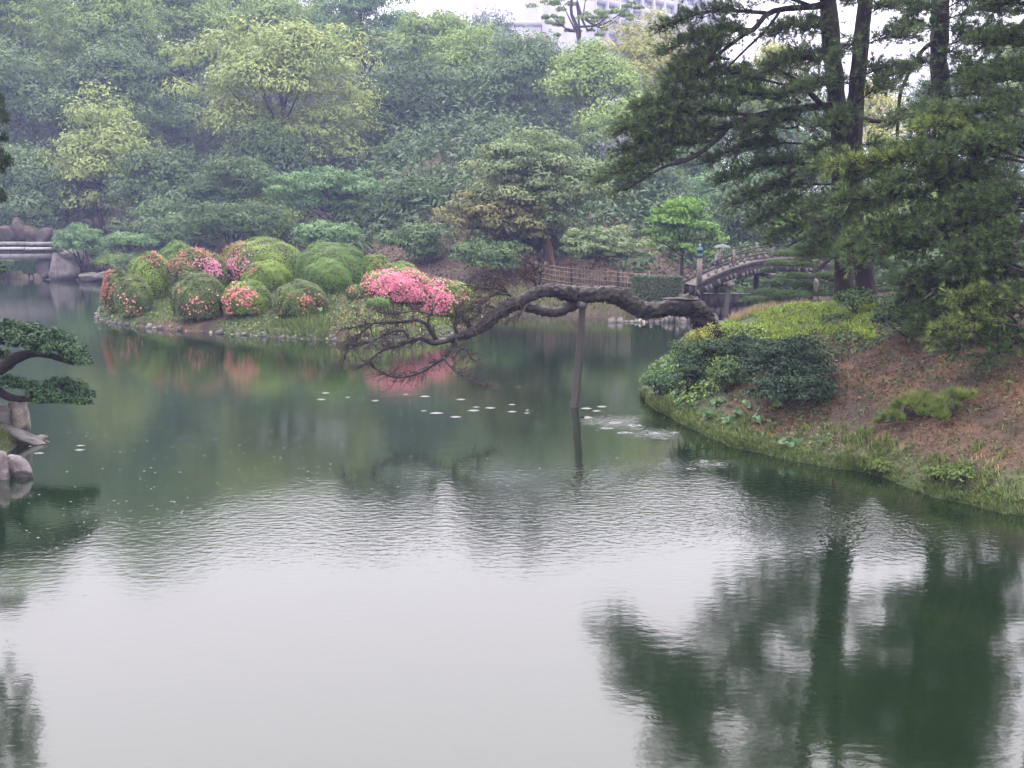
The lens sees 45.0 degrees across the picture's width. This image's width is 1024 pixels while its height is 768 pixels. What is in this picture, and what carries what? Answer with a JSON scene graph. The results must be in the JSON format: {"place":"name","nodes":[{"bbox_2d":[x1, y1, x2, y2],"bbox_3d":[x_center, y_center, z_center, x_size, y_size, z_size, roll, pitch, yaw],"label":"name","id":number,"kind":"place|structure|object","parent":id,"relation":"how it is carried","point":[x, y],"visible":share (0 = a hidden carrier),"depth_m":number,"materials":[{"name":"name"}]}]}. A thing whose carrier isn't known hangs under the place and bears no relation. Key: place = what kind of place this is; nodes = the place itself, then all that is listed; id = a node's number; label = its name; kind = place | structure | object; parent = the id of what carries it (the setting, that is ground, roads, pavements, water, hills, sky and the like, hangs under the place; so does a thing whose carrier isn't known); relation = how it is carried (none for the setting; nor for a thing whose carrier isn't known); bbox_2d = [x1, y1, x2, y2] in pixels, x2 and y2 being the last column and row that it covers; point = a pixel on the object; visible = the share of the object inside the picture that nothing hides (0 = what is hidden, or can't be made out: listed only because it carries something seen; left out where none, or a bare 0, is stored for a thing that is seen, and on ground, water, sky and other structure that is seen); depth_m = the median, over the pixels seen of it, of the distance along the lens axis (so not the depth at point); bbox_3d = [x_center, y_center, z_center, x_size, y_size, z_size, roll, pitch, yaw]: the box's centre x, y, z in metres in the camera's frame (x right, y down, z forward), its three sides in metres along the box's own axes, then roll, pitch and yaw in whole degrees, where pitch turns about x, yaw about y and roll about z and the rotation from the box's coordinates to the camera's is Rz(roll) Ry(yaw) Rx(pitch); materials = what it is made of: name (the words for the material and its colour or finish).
{"place":"outdoors","nodes":[
{"label":"outdoors","id":0,"kind":"place"},
{"bbox_2d":[0,431,16,452],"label":"bank","id":1,"kind":"structure","parent":0,"point":[7,448],"depth_m":21.45,"materials":[{"name":"green plant"}]},
{"bbox_2d":[0,262,96,405],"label":"clipped tree","id":2,"kind":"object","parent":1,"relation":"on","point":[35,336],"visible":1,"depth_m":21.72,"materials":[{"name":"green plant"}]},
{"bbox_2d":[94,281,490,341],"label":"grassy bank","id":3,"kind":"structure","parent":0,"point":[208,325],"depth_m":43.02,"materials":[{"name":"green plant"}]},
{"bbox_2d":[111,273,153,315],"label":"azalea bush","id":4,"kind":"object","parent":3,"relation":"on","point":[132,295],"visible":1,"depth_m":46.18,"materials":[{"name":"green plant"}]},
{"bbox_2d":[127,250,171,297],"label":"azalea bush","id":5,"kind":"object","parent":3,"relation":"on","point":[151,270],"visible":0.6,"depth_m":48.72,"materials":[{"name":"green plant"}]},
{"bbox_2d":[169,271,224,318],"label":"azalea bush","id":6,"kind":"object","parent":3,"relation":"on","point":[196,295],"visible":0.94,"depth_m":43.64,"materials":[{"name":"green plant"}]},
{"bbox_2d":[166,246,227,290],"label":"azalea bush","id":7,"kind":"object","parent":3,"relation":"on","point":[196,261],"visible":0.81,"depth_m":47.42,"materials":[{"name":"pink plant"}]},
{"bbox_2d":[219,279,272,314],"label":"azalea bush","id":8,"kind":"object","parent":3,"relation":"on","point":[249,296],"visible":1,"depth_m":43.36,"materials":[{"name":"green plant"}]},
{"bbox_2d":[217,236,302,283],"bbox_3d":[-10.113,-5.051,50.191,3.962,1.948,3.339,0,8,0],"label":"azalea bush","id":9,"kind":"object","parent":3,"relation":"on","point":[243,256],"visible":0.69,"depth_m":49.18,"materials":[{"name":"green plant"}]},
{"bbox_2d":[240,259,292,289],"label":"azalea bush","id":10,"kind":"object","parent":3,"relation":"on","point":[271,274],"visible":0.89,"depth_m":46.15,"materials":[{"name":"green plant"}]},
{"bbox_2d":[273,278,328,315],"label":"azalea bush","id":11,"kind":"object","parent":3,"relation":"on","point":[297,296],"visible":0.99,"depth_m":42.34,"materials":[{"name":"green plant"}]},
{"bbox_2d":[302,257,352,292],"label":"clipped bush","id":12,"kind":"object","parent":3,"relation":"on","point":[330,274],"visible":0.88,"depth_m":44.65,"materials":[{"name":"green plant"}]},
{"bbox_2d":[291,241,368,284],"bbox_3d":[-7.026,-4.657,47.583,2.981,1.724,2.642,0,8,0],"label":"clipped bush","id":13,"kind":"object","parent":3,"relation":"on","point":[349,257],"visible":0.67,"depth_m":47.02,"materials":[{"name":"green plant"}]},
{"bbox_2d":[358,266,433,302],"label":"azalea bush","id":14,"kind":"object","parent":3,"relation":"on","point":[396,284],"visible":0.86,"depth_m":43.57,"materials":[{"name":"pink plant"}]},
{"bbox_2d":[410,277,469,314],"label":"azalea bush","id":15,"kind":"object","parent":3,"relation":"on","point":[440,289],"visible":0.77,"depth_m":43.82,"materials":[{"name":"pink plant"}]},
{"bbox_2d":[0,30,1019,320],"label":"hill","id":16,"kind":"structure","parent":0,"point":[464,274],"depth_m":64.36,"materials":[{"name":"green plant"}]},
{"bbox_2d":[0,217,57,246],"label":"rock face","id":17,"kind":"object","parent":16,"relation":"on","point":[15,233],"visible":0.75,"depth_m":87.80},
{"bbox_2d":[0,242,59,258],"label":"stone bridge","id":18,"kind":"structure","parent":16,"relation":"on","point":[26,252],"depth_m":79.21,"materials":[{"name":"stone"}]},
{"bbox_2d":[0,139,61,220],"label":"broadleaf tree","id":19,"kind":"object","parent":16,"relation":"on","point":[22,157],"visible":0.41,"depth_m":94.70,"materials":[{"name":"green plant"}]},
{"bbox_2d":[0,189,76,230],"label":"broadleaf tree","id":20,"kind":"object","parent":16,"relation":"on","point":[37,211],"visible":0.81,"depth_m":89.53,"materials":[{"name":"green plant"}]},
{"bbox_2d":[0,0,78,111],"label":"broadleaf tree","id":21,"kind":"object","parent":16,"relation":"on","point":[7,6],"visible":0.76,"depth_m":111.61,"materials":[{"name":"green plant"}]},
{"bbox_2d":[0,35,84,188],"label":"broadleaf tree","id":22,"kind":"object","parent":16,"relation":"on","point":[13,87],"visible":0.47,"depth_m":102.69,"materials":[{"name":"green plant"}]},
{"bbox_2d":[0,0,84,139],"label":"broadleaf tree","id":23,"kind":"object","parent":16,"relation":"on","point":[31,49],"visible":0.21,"depth_m":128.96,"materials":[{"name":"green plant"}]},
{"bbox_2d":[6,162,124,228],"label":"broadleaf tree","id":24,"kind":"object","parent":16,"relation":"on","point":[49,185],"visible":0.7,"depth_m":93.20,"materials":[{"name":"green plant"}]},
{"bbox_2d":[17,3,142,139],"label":"broadleaf tree","id":25,"kind":"object","parent":16,"relation":"on","point":[43,55],"visible":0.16,"depth_m":121.81,"materials":[{"name":"green plant"}]},
{"bbox_2d":[26,77,169,235],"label":"broadleaf tree","id":26,"kind":"object","parent":16,"relation":"on","point":[95,161],"visible":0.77,"depth_m":90.69,"materials":[{"name":"green plant"}]},
{"bbox_2d":[42,0,180,143],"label":"broadleaf tree","id":27,"kind":"object","parent":16,"relation":"on","point":[124,12],"visible":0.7,"depth_m":112.57,"materials":[{"name":"green plant"}]},
{"bbox_2d":[46,13,203,151],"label":"broadleaf tree","id":28,"kind":"object","parent":16,"relation":"on","point":[117,67],"visible":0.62,"depth_m":103.52,"materials":[{"name":"green plant"}]},
{"bbox_2d":[103,187,221,239],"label":"broadleaf tree","id":29,"kind":"object","parent":16,"relation":"on","point":[171,210],"visible":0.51,"depth_m":81.82,"materials":[{"name":"green plant"}]},
{"bbox_2d":[97,140,238,248],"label":"broadleaf tree","id":30,"kind":"object","parent":16,"relation":"on","point":[170,170],"visible":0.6,"depth_m":87.38,"materials":[{"name":"green plant"}]},
{"bbox_2d":[142,218,196,251],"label":"leafy shrub","id":31,"kind":"object","parent":16,"relation":"on","point":[164,233],"visible":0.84,"depth_m":78.86,"materials":[{"name":"green plant"}]},
{"bbox_2d":[125,31,243,150],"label":"broadleaf tree","id":32,"kind":"object","parent":16,"relation":"on","point":[182,70],"visible":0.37,"depth_m":117.63,"materials":[{"name":"green plant"}]},
{"bbox_2d":[140,0,237,158],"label":"broadleaf tree","id":33,"kind":"object","parent":16,"relation":"on","point":[187,18],"visible":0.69,"depth_m":118.38,"materials":[{"name":"green plant"}]},
{"bbox_2d":[177,154,292,250],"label":"dark shrub","id":34,"kind":"object","parent":16,"relation":"on","point":[249,173],"visible":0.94,"depth_m":80.52,"materials":[{"name":"green plant"}]},
{"bbox_2d":[184,114,331,215],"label":"broadleaf tree","id":35,"kind":"object","parent":16,"relation":"on","point":[280,148],"visible":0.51,"depth_m":89.36,"materials":[{"name":"green plant"}]},
{"bbox_2d":[206,0,314,127],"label":"broadleaf tree","id":36,"kind":"object","parent":16,"relation":"on","point":[271,8],"visible":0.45,"depth_m":121.94,"materials":[{"name":"green plant"}]},
{"bbox_2d":[152,11,394,169],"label":"broadleaf tree","id":37,"kind":"object","parent":16,"relation":"on","point":[270,64],"visible":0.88,"depth_m":92.05,"materials":[{"name":"green plant"}]},
{"bbox_2d":[259,165,384,222],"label":"maple tree","id":38,"kind":"object","parent":16,"relation":"on","point":[327,178],"visible":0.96,"depth_m":76.51,"materials":[{"name":"green plant"}]},
{"bbox_2d":[290,219,364,246],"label":"shrub","id":39,"kind":"object","parent":16,"relation":"on","point":[321,231],"visible":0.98,"depth_m":64.69,"materials":[{"name":"green plant"}]},
{"bbox_2d":[313,179,401,227],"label":"broadleaf tree","id":40,"kind":"object","parent":16,"relation":"on","point":[349,212],"visible":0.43,"depth_m":76.87,"materials":[{"name":"green plant"}]},
{"bbox_2d":[296,0,420,95],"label":"broadleaf tree","id":41,"kind":"object","parent":16,"relation":"on","point":[385,21],"visible":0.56,"depth_m":122.11,"materials":[{"name":"green plant"}]},
{"bbox_2d":[342,31,474,158],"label":"broadleaf tree","id":42,"kind":"object","parent":16,"relation":"on","point":[398,103],"visible":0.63,"depth_m":99.28,"materials":[{"name":"green plant"}]},
{"bbox_2d":[361,120,458,176],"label":"broadleaf tree","id":43,"kind":"object","parent":16,"relation":"on","point":[389,148],"visible":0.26,"depth_m":89.40,"materials":[{"name":"green plant"}]},
{"bbox_2d":[371,221,457,261],"bbox_3d":[-5.027,-7.290,63.684,4.541,2.232,4.141,0,8,0],"label":"dark shrub","id":44,"kind":"object","parent":16,"relation":"on","point":[414,240],"visible":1,"depth_m":62.84,"materials":[{"name":"green plant"}]},
{"bbox_2d":[357,161,476,228],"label":"broadleaf tree","id":45,"kind":"object","parent":16,"relation":"on","point":[395,192],"visible":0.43,"depth_m":73.95,"materials":[{"name":"green plant"}]},
{"bbox_2d":[368,3,477,86],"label":"broadleaf tree","id":46,"kind":"object","parent":16,"relation":"on","point":[414,23],"visible":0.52,"depth_m":115.46,"materials":[{"name":"green plant"}]},
{"bbox_2d":[413,10,516,110],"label":"broadleaf tree","id":47,"kind":"object","parent":16,"relation":"on","point":[460,54],"visible":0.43,"depth_m":111.15,"materials":[{"name":"green plant"}]},
{"bbox_2d":[433,111,533,167],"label":"broadleaf tree","id":48,"kind":"object","parent":16,"relation":"on","point":[501,124],"visible":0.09,"depth_m":87.57,"materials":[{"name":"green plant"}]},
{"bbox_2d":[447,236,534,281],"bbox_3d":[-0.967,-5.812,57.752,4.128,2.236,3.692,0,8,0],"label":"dark shrub","id":49,"kind":"object","parent":16,"relation":"on","point":[474,254],"visible":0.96,"depth_m":56.96,"materials":[{"name":"green plant"}]},
{"bbox_2d":[430,179,566,270],"bbox_3d":[-0.647,-7.612,59.257,6.196,4.536,5.895,4,9,28],"label":"maple tree","id":50,"kind":"object","parent":16,"relation":"on","point":[504,219],"visible":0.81,"depth_m":57.99,"materials":[{"name":"green plant"}]},
{"bbox_2d":[0,5,1023,288],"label":"undergrowth","id":51,"kind":"object","parent":16,"relation":"on","point":[606,213],"visible":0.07,"depth_m":86.33,"materials":[{"name":"green plant"}]},
{"bbox_2d":[440,24,587,139],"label":"broadleaf tree","id":52,"kind":"object","parent":16,"relation":"on","point":[522,69],"visible":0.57,"depth_m":101.79,"materials":[{"name":"green plant"}]},
{"bbox_2d":[455,125,615,264],"bbox_3d":[1.355,-9.134,60.255,8.433,6.757,7.898,0,8,0],"label":"maple tree","id":53,"kind":"object","parent":16,"relation":"on","point":[546,164],"visible":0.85,"depth_m":58.46,"materials":[{"name":"green plant"}]},
{"bbox_2d":[473,208,602,256],"bbox_3d":[1.422,-8.146,63.164,6.881,3.459,5.721,0,8,0],"label":"broadleaf tree","id":54,"kind":"object","parent":16,"relation":"on","point":[533,242],"visible":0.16,"depth_m":62.17,"materials":[{"name":"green plant"}]},
{"bbox_2d":[354,215,814,307],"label":"slope litter","id":55,"kind":"object","parent":16,"relation":"on","point":[559,264],"visible":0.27,"depth_m":60.65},
{"bbox_2d":[525,0,644,143],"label":"pine","id":56,"kind":"object","parent":16,"relation":"on","point":[560,22],"visible":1,"depth_m":114.35,"materials":[{"name":"green plant"}]},
{"bbox_2d":[528,33,652,156],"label":"broadleaf tree","id":57,"kind":"object","parent":16,"relation":"on","point":[592,68],"visible":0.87,"depth_m":96.51,"materials":[{"name":"green plant"}]},
{"bbox_2d":[472,0,725,179],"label":"office block","id":58,"kind":"structure","parent":16,"relation":"on","point":[522,13],"depth_m":257.81,"materials":[{"name":"paint"}]},
{"bbox_2d":[527,257,689,292],"bbox_3d":[3.963,-4.503,53.620,0.345,1.792,10.019,-7,10,-42],"label":"bamboo fence","id":59,"kind":"object","parent":16,"relation":"on","point":[572,277],"visible":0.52,"depth_m":54.41,"materials":[{"name":"brown wood"}]},
{"bbox_2d":[558,223,661,282],"bbox_3d":[4.417,-5.595,54.744,4.743,3.015,4.235,0,8,0],"label":"maple tree","id":60,"kind":"object","parent":16,"relation":"on","point":[608,243],"visible":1,"depth_m":53.91,"materials":[{"name":"green plant"}]},
{"bbox_2d":[562,90,707,192],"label":"broadleaf tree","id":61,"kind":"object","parent":16,"relation":"on","point":[603,121],"visible":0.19,"depth_m":91.10,"materials":[{"name":"green plant"}]},
{"bbox_2d":[586,155,694,233],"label":"broadleaf tree","id":62,"kind":"object","parent":16,"relation":"on","point":[669,181],"visible":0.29,"depth_m":77.62,"materials":[{"name":"green plant"}]},
{"bbox_2d":[587,4,712,103],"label":"broadleaf tree","id":63,"kind":"object","parent":16,"relation":"on","point":[638,54],"visible":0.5,"depth_m":112.75,"materials":[{"name":"green plant"}]},
{"bbox_2d":[631,274,682,301],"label":"clipped hedge","id":64,"kind":"object","parent":16,"relation":"on","point":[651,288],"visible":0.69,"depth_m":48.44,"materials":[{"name":"green plant"}]},
{"bbox_2d":[626,126,730,206],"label":"broadleaf tree","id":65,"kind":"object","parent":16,"relation":"on","point":[685,168],"visible":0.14,"depth_m":86.42,"materials":[{"name":"green plant"}]},
{"bbox_2d":[638,195,729,282],"bbox_3d":[7.673,-6.491,55.720,4.164,4.033,3.205,0,8,0],"label":"lime tree","id":66,"kind":"object","parent":16,"relation":"on","point":[672,215],"visible":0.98,"depth_m":55.30,"materials":[{"name":"green plant"}]},
{"bbox_2d":[608,293,764,322],"bbox_3d":[6.918,-2.790,48.052,6.462,1.383,1.931,0,8,0],"label":"stone edging","id":67,"kind":"object","parent":16,"relation":"on","point":[714,302],"visible":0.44,"depth_m":48.32,"materials":[{"name":"grey stone"}]},
{"bbox_2d":[680,150,808,235],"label":"broadleaf tree","id":68,"kind":"object","parent":16,"relation":"on","point":[700,192],"visible":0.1,"depth_m":82.50,"materials":[{"name":"green plant"}]},
{"bbox_2d":[685,170,832,260],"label":"broadleaf tree","id":69,"kind":"object","parent":16,"relation":"on","point":[736,232],"visible":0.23,"depth_m":69.53,"materials":[{"name":"green plant"}]},
{"bbox_2d":[683,242,878,320],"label":"arched bridge","id":70,"kind":"structure","parent":16,"relation":"on","point":[726,276],"depth_m":47.50,"materials":[{"name":"brown wood"}]},
{"bbox_2d":[732,93,865,191],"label":"broadleaf tree","id":71,"kind":"object","parent":16,"relation":"on","point":[795,138],"visible":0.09,"depth_m":100.28,"materials":[{"name":"green plant"}]},
{"bbox_2d":[862,72,907,186],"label":"broadleaf tree","id":72,"kind":"object","parent":16,"relation":"on","point":[885,102],"visible":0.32,"depth_m":93.21,"materials":[{"name":"green plant"}]},
{"bbox_2d":[0,277,1023,767],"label":"pond water","id":73,"kind":"structure","parent":0,"point":[880,627],"depth_m":13.86,"materials":[{"name":"green liquid"}]},
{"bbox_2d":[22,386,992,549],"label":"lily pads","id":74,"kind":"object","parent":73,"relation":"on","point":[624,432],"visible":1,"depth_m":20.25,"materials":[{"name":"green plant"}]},
{"bbox_2d":[570,301,586,407],"bbox_3d":[1.367,-0.284,26.219,0.349,2.976,0.703,-2,8,-16],"label":"support post","id":75,"kind":"object","parent":73,"relation":"in","point":[581,306],"visible":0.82,"depth_m":26.11,"materials":[{"name":"wood"}]},
{"bbox_2d":[24,0,1023,191],"label":"sky","id":76,"kind":"structure","parent":0,"point":[848,14],"materials":[{"name":"white"}]},
{"bbox_2d":[643,278,1023,515],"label":"bank","id":77,"kind":"structure","parent":0,"point":[998,409],"depth_m":20.76,"materials":[{"name":"soil"}]},
{"bbox_2d":[329,247,724,394],"bbox_3d":[0.698,-1.393,25.620,9.019,2.938,1.981,-4,8,-25],"label":"leaning pine","id":78,"kind":"object","parent":77,"relation":"on","point":[697,311],"visible":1,"depth_m":25.32,"materials":[{"name":"brown plant"}]},
{"bbox_2d":[642,323,769,408],"bbox_3d":[4.253,-0.510,27.189,2.554,1.670,6.122,0,8,0],"label":"leafy ground cover","id":79,"kind":"object","parent":77,"relation":"on","point":[708,378],"visible":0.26,"depth_m":25.76,"materials":[{"name":"green plant"}]},
{"bbox_2d":[580,0,853,302],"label":"pine tree","id":80,"kind":"object","parent":77,"relation":"on","point":[694,66],"visible":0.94,"depth_m":25.81,"materials":[{"name":"green plant"}]},
{"bbox_2d":[705,357,748,391],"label":"bank shrub","id":81,"kind":"object","parent":77,"relation":"on","point":[726,370],"visible":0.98,"depth_m":23.98,"materials":[{"name":"green plant"}]},
{"bbox_2d":[703,333,769,367],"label":"bank shrub","id":82,"kind":"object","parent":77,"relation":"on","point":[742,343],"visible":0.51,"depth_m":24.48,"materials":[{"name":"green plant"}]},
{"bbox_2d":[736,333,842,392],"bbox_3d":[5.118,-0.382,22.768,1.896,1.123,1.582,0,8,0],"label":"bank shrub","id":83,"kind":"object","parent":77,"relation":"on","point":[791,348],"visible":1,"depth_m":22.43,"materials":[{"name":"green plant"}]},
{"bbox_2d":[737,367,844,409],"bbox_3d":[5.027,0.076,22.177,1.752,0.786,1.578,-4,9,-26],"label":"bank shrub","id":84,"kind":"object","parent":77,"relation":"on","point":[777,383],"visible":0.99,"depth_m":21.82,"materials":[{"name":"green plant"}]},
{"bbox_2d":[712,298,879,370],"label":"grass","id":85,"kind":"structure","parent":77,"relation":"on","point":[801,304],"depth_m":26.52,"materials":[{"name":"green plant"}]},
{"bbox_2d":[638,386,1023,512],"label":"grass","id":86,"kind":"structure","parent":77,"relation":"on","point":[664,400],"depth_m":20.21,"materials":[{"name":"green plant"}]},
{"bbox_2d":[738,236,927,308],"bbox_3d":[10.639,-2.942,39.971,6.858,3.768,5.081,0,8,0],"label":"pruned pine","id":87,"kind":"object","parent":77,"relation":"on","point":[807,292],"visible":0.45,"depth_m":38.62,"materials":[{"name":"green plant"}]},
{"bbox_2d":[664,278,1023,451],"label":"ground ivy","id":88,"kind":"object","parent":77,"relation":"on","point":[827,401],"visible":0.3,"depth_m":22.42,"materials":[{"name":"green plant"}]},
{"bbox_2d":[785,0,936,306],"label":"pine tree","id":89,"kind":"object","parent":77,"relation":"on","point":[849,117],"visible":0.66,"depth_m":25.21,"materials":[{"name":"green plant"}]},
{"bbox_2d":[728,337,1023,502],"bbox_3d":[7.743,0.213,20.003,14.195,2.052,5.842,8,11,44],"label":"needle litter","id":90,"kind":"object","parent":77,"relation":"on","point":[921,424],"visible":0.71,"depth_m":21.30,"materials":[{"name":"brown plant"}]},
{"bbox_2d":[737,337,1023,488],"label":"weeds","id":91,"kind":"object","parent":77,"relation":"on","point":[962,421],"visible":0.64,"depth_m":20.44,"materials":[{"name":"green plant"}]},
{"bbox_2d":[755,277,1019,357],"bbox_3d":[8.242,-1.724,26.510,5.569,1.833,6.076,0,8,0],"label":"ground ivy","id":92,"kind":"object","parent":77,"relation":"on","point":[829,316],"visible":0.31,"depth_m":25.34,"materials":[{"name":"green plant"}]},
{"bbox_2d":[868,387,936,423],"bbox_3d":[6.445,0.360,20.189,1.172,0.669,0.908,0,8,0],"label":"pine sapling","id":93,"kind":"object","parent":77,"relation":"on","point":[917,399],"visible":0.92,"depth_m":20.14,"materials":[{"name":"green plant"}]},
{"bbox_2d":[809,0,1023,375],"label":"pine tree","id":94,"kind":"object","parent":77,"relation":"on","point":[926,156],"visible":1,"depth_m":19.99,"materials":[{"name":"green plant"}]},
{"bbox_2d":[875,0,1023,256],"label":"pine tree","id":95,"kind":"object","parent":77,"relation":"on","point":[940,17],"visible":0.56,"depth_m":27.51,"materials":[{"name":"green plant"}]},
{"bbox_2d":[924,385,980,420],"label":"pine sapling","id":96,"kind":"object","parent":77,"relation":"on","point":[939,405],"visible":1,"depth_m":19.64,"materials":[{"name":"green plant"}]},
{"label":"ground","id":97,"kind":"structure","parent":0,"visible":0},
{"bbox_2d":[49,222,106,271],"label":"leafy shrub","id":98,"kind":"object","parent":97,"relation":"on","point":[72,237],"visible":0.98,"depth_m":78.79,"materials":[{"name":"green plant"}]},
{"bbox_2d":[96,231,160,272],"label":"leafy shrub","id":99,"kind":"object","parent":97,"relation":"on","point":[128,240],"visible":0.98,"depth_m":76.88,"materials":[{"name":"green plant"}]},
{"bbox_2d":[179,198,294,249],"bbox_3d":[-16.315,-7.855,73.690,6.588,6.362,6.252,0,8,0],"label":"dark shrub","id":100,"kind":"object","parent":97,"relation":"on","point":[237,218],"visible":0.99,"depth_m":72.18,"materials":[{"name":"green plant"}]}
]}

